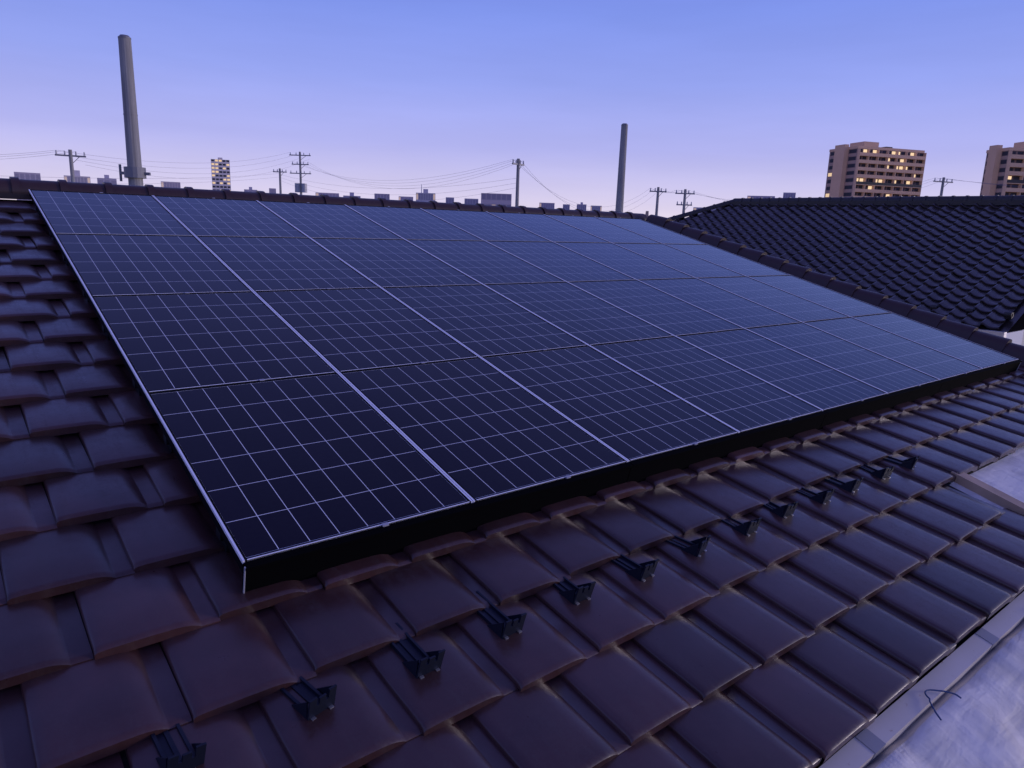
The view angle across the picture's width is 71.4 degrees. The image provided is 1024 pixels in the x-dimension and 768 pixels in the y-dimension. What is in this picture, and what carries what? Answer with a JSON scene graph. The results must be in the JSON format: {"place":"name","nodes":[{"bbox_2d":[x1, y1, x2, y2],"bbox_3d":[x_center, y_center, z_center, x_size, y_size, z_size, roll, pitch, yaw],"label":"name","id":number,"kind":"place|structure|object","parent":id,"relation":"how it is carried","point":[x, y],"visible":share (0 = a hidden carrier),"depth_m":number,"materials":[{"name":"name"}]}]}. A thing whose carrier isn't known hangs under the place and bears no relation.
{"place":"outdoors","nodes":[
{"label":"outdoors","id":0,"kind":"place"},
{"bbox_2d":[14,172,40,200],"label":"block","id":1,"kind":"structure","parent":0,"point":[31,176],"depth_m":241.53,"materials":[{"name":"grey concrete"}]},
{"bbox_2d":[64,175,90,182],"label":"block","id":2,"kind":"structure","parent":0,"point":[81,179],"depth_m":216.02,"materials":[{"name":"grey concrete"}]},
{"bbox_2d":[74,170,79,175],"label":"roof plant","id":3,"kind":"object","parent":2,"relation":"on","point":[76,172],"visible":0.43,"depth_m":217.88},
{"bbox_2d":[97,178,116,183],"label":"block","id":4,"kind":"structure","parent":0,"point":[102,180],"depth_m":354.52,"materials":[{"name":"grey concrete"}]},
{"bbox_2d":[161,181,180,187],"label":"block","id":5,"kind":"structure","parent":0,"point":[172,184],"depth_m":332.66,"materials":[{"name":"grey concrete"}]},
{"bbox_2d":[211,159,230,190],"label":"distant tower","id":6,"kind":"structure","parent":0,"point":[219,170],"depth_m":554.59,"materials":[{"name":"grey concrete"}]},
{"bbox_2d":[244,189,256,191],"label":"block","id":7,"kind":"structure","parent":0,"point":[246,190],"depth_m":473.09,"materials":[{"name":"grey concrete"}]},
{"bbox_2d":[269,188,275,192],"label":"block","id":8,"kind":"structure","parent":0,"point":[272,190],"depth_m":643.01,"materials":[{"name":"grey concrete"}]},
{"bbox_2d":[315,192,338,196],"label":"block","id":9,"kind":"structure","parent":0,"point":[329,194],"depth_m":403.58,"materials":[{"name":"grey concrete"}]},
{"bbox_2d":[374,193,389,199],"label":"block","id":10,"kind":"structure","parent":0,"point":[386,196],"depth_m":619.39,"materials":[{"name":"grey concrete"}]},
{"bbox_2d":[399,196,412,200],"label":"block","id":11,"kind":"structure","parent":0,"point":[403,198],"depth_m":450.27,"materials":[{"name":"grey concrete"}]},
{"bbox_2d":[416,193,434,201],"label":"block","id":12,"kind":"structure","parent":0,"point":[426,197],"depth_m":317.19,"materials":[{"name":"grey concrete"}]},
{"bbox_2d":[446,197,453,202],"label":"block","id":13,"kind":"structure","parent":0,"point":[450,200],"depth_m":540.59,"materials":[{"name":"grey concrete"}]},
{"bbox_2d":[464,198,477,203],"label":"block","id":14,"kind":"structure","parent":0,"point":[470,201],"depth_m":503.18,"materials":[{"name":"grey concrete"}]},
{"bbox_2d":[481,193,511,205],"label":"block","id":15,"kind":"structure","parent":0,"point":[494,199],"depth_m":271.09,"materials":[{"name":"grey concrete"}]},
{"bbox_2d":[0,0,1023,217],"label":"sky","id":16,"kind":"structure","parent":0,"point":[722,99],"materials":[{"name":"blue"}]},
{"bbox_2d":[539,203,554,208],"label":"block","id":17,"kind":"structure","parent":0,"point":[549,205],"depth_m":387.72,"materials":[{"name":"grey concrete"}]},
{"bbox_2d":[563,204,569,209],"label":"block","id":18,"kind":"structure","parent":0,"point":[566,206],"depth_m":580.86,"materials":[{"name":"grey concrete"}]},
{"bbox_2d":[577,204,586,209],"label":"block","id":19,"kind":"structure","parent":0,"point":[581,206],"depth_m":618.57,"materials":[{"name":"grey concrete"}]},
{"bbox_2d":[590,206,601,210],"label":"block","id":20,"kind":"structure","parent":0,"point":[599,208],"depth_m":289.46,"materials":[{"name":"grey concrete"}]},
{"bbox_2d":[693,207,715,213],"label":"block","id":21,"kind":"structure","parent":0,"point":[695,208],"depth_m":301.39,"materials":[{"name":"grey concrete"}]},
{"bbox_2d":[747,196,774,197],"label":"block","id":22,"kind":"structure","parent":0,"point":[760,196],"depth_m":394.51,"materials":[{"name":"grey concrete"}]},
{"bbox_2d":[783,192,795,197],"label":"block","id":23,"kind":"structure","parent":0,"point":[787,195],"depth_m":579.84,"materials":[{"name":"grey concrete"}]},
{"bbox_2d":[824,148,923,196],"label":"building windows","id":24,"kind":"structure","parent":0,"point":[850,173],"depth_m":296.62,"materials":[{"name":"grey glass"}]},
{"bbox_2d":[829,141,926,196],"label":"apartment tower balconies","id":25,"kind":"structure","parent":24,"relation":"attached to","point":[839,170],"depth_m":296.51,"materials":[{"name":"beige concrete"}]},
{"bbox_2d":[733,195,1023,201],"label":"roof ridge","id":26,"kind":"structure","parent":0,"point":[930,198],"depth_m":16.00,"materials":[{"name":"black tile"}]},
{"bbox_2d":[978,329,1023,345],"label":"neighbour house","id":27,"kind":"structure","parent":0,"point":[1016,337],"depth_m":10.93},
{"bbox_2d":[668,199,733,220],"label":"hip ridge","id":28,"kind":"structure","parent":27,"relation":"on","point":[701,210],"depth_m":19.23,"materials":[{"name":"brown tile"}]},
{"bbox_2d":[791,206,1023,332],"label":"roof deck","id":29,"kind":"structure","parent":27,"relation":"on","point":[1015,322],"depth_m":11.10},
{"bbox_2d":[674,203,1023,328],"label":"neighbour roof tiles","id":30,"kind":"object","parent":29,"relation":"on","point":[814,236],"visible":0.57,"depth_m":14.01,"materials":[{"name":"grey tile"}]},
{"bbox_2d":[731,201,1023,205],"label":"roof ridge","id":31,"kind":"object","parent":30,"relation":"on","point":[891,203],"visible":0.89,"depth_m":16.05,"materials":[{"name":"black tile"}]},
{"bbox_2d":[900,301,1013,318],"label":"snow stops","id":32,"kind":"object","parent":30,"relation":"on","point":[1008,315],"visible":0.14,"depth_m":11.30,"materials":[{"name":"black metal"}]},
{"bbox_2d":[980,150,1023,195],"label":"building windows","id":33,"kind":"structure","parent":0,"point":[1001,172],"depth_m":241.64,"materials":[{"name":"grey glass"}]},
{"bbox_2d":[981,142,1023,195],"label":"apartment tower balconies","id":34,"kind":"structure","parent":33,"relation":"attached to","point":[994,152],"depth_m":241.98,"materials":[{"name":"beige concrete"}]},
{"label":"house walls","id":35,"kind":"object","parent":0,"visible":0},
{"bbox_2d":[0,199,1023,767],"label":"roof deck","id":36,"kind":"structure","parent":35,"relation":"on","point":[960,643],"depth_m":2.46,"materials":[{"name":"black"}]},
{"bbox_2d":[0,193,31,199],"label":"ridge bedding","id":37,"kind":"object","parent":36,"relation":"on","point":[14,196],"depth_m":4.83,"materials":[{"name":"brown concrete"}]},
{"bbox_2d":[0,177,646,220],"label":"ridge","id":38,"kind":"structure","parent":37,"relation":"on","point":[15,185],"depth_m":5.97,"materials":[{"name":"brown tile"}]},
{"bbox_2d":[0,200,1023,767],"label":"roof tiles","id":39,"kind":"object","parent":36,"relation":"on","point":[810,634],"visible":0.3,"depth_m":2.09,"materials":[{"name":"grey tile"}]},
{"bbox_2d":[29,189,1017,572],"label":"solar panel frames","id":40,"kind":"structure","parent":39,"relation":"on","point":[237,553],"depth_m":3.61,"materials":[{"name":"silver metal"}]},
{"bbox_2d":[31,190,1014,557],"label":"solar panels","id":41,"kind":"object","parent":40,"relation":"in","point":[279,464],"visible":1,"depth_m":3.77,"materials":[{"name":"blue glass"}]},
{"bbox_2d":[35,207,1021,592],"bbox_3d":[0.451,-0.643,5.167,6.098,0.129,4.034,-8,30,-38],"label":"skirt","id":42,"kind":"object","parent":39,"relation":"on","point":[305,563],"visible":0.08,"depth_m":2.56,"materials":[{"name":"black metal"}]},
{"bbox_2d":[151,455,919,767],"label":"snow guards","id":43,"kind":"object","parent":39,"relation":"on","point":[419,662],"visible":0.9,"depth_m":1.98,"materials":[{"name":"black paint"}]},
{"bbox_2d":[646,214,1023,365],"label":"verge tiles","id":44,"kind":"object","parent":39,"relation":"attached to","point":[1006,346],"visible":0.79,"depth_m":6.91,"materials":[{"name":"grey tile"}]},
{"bbox_2d":[819,592,1023,767],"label":"gutter","id":45,"kind":"object","parent":39,"relation":"attached to","point":[883,731],"visible":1,"depth_m":2.14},
{"bbox_2d":[865,619,1023,767],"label":"sheet hem band","id":46,"kind":"object","parent":45,"relation":"on","point":[906,734],"visible":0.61,"depth_m":2.17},
{"bbox_3d":[3.404,1.719,2.104,11.600,0.125,4.677,-8,30,-38],"label":"lower roof slab","id":47,"kind":"object","parent":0,"visible":0},
{"bbox_2d":[875,445,1023,767],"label":"protective sheet","id":48,"kind":"object","parent":47,"relation":"on","point":[980,724],"visible":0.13,"depth_m":2.14,"materials":[{"name":"plastic"}]},
{"bbox_2d":[924,689,961,720],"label":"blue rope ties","id":49,"kind":"object","parent":48,"relation":"on","point":[925,691],"visible":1,"depth_m":2.14,"materials":[{"name":"blue fabric"}]},
{"bbox_2d":[951,471,1023,514],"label":"timber batten","id":50,"kind":"object","parent":48,"relation":"attached to","point":[987,491],"visible":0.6,"depth_m":3.49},
{"label":"ground","id":51,"kind":"structure","parent":0,"visible":0},
{"bbox_2d":[55,149,85,181],"bbox_3d":[-26.630,-8.703,43.846,1.597,10.908,0.323,-3,13,-21],"label":"utility pole","id":52,"kind":"object","parent":51,"relation":"on","point":[71,162],"visible":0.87,"depth_m":42.80,"materials":[{"name":"concrete"}]},
{"bbox_2d":[118,34,150,185],"bbox_3d":[-10.943,-3.752,21.065,0.723,12.110,0.601,-8,16,-38],"label":"chimney","id":53,"kind":"object","parent":51,"relation":"on","point":[135,173],"visible":0.42,"depth_m":20.11,"materials":[{"name":"grey concrete"}]},
{"bbox_2d":[273,168,286,193],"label":"utility pole","id":54,"kind":"object","parent":51,"relation":"on","point":[280,187],"visible":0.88,"depth_m":73.38,"materials":[{"name":"concrete"}]},
{"bbox_2d":[289,152,310,194],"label":"utility pole","id":55,"kind":"object","parent":51,"relation":"on","point":[300,187],"visible":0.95,"depth_m":73.89,"materials":[{"name":"concrete"}]},
{"bbox_2d":[0,150,1023,212],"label":"overhead wires","id":56,"kind":"object","parent":55,"relation":"attached to","point":[412,179],"visible":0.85,"depth_m":55.42,"materials":[{"name":"grey"}]},
{"bbox_2d":[512,159,523,206],"bbox_3d":[0.227,-8.882,47.195,0.323,11.559,1.203,10,15,32],"label":"utility pole","id":57,"kind":"object","parent":51,"relation":"on","point":[518,163],"visible":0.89,"depth_m":46.17,"materials":[{"name":"concrete"}]},
{"bbox_2d":[615,123,627,211],"bbox_3d":[5.285,-6.646,36.030,0.512,12.350,0.520,-8,16,-38],"label":"tall concrete pole","id":58,"kind":"object","parent":51,"relation":"on","point":[621,173],"visible":0.41,"depth_m":35.03,"materials":[{"name":"grey concrete"}]},
{"bbox_2d":[650,187,666,215],"bbox_3d":[11.884,-10.931,59.890,1.394,10.834,0.332,4,13,9],"label":"utility pole","id":59,"kind":"object","parent":51,"relation":"on","point":[657,201],"visible":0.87,"depth_m":58.83,"materials":[{"name":"concrete"}]},
{"bbox_2d":[675,189,694,213],"bbox_3d":[14.014,-10.707,59.471,1.595,10.716,0.333,4,13,8],"label":"utility pole","id":60,"kind":"object","parent":51,"relation":"on","point":[684,204],"visible":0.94,"depth_m":58.44,"materials":[{"name":"concrete"}]},
{"bbox_2d":[933,177,952,195],"bbox_3d":[35.097,-10.863,59.594,2.002,12.341,0.323,-3,13,-21],"label":"utility pole","id":61,"kind":"object","parent":51,"relation":"on","point":[943,181],"visible":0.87,"depth_m":58.37,"materials":[{"name":"concrete"}]}
]}

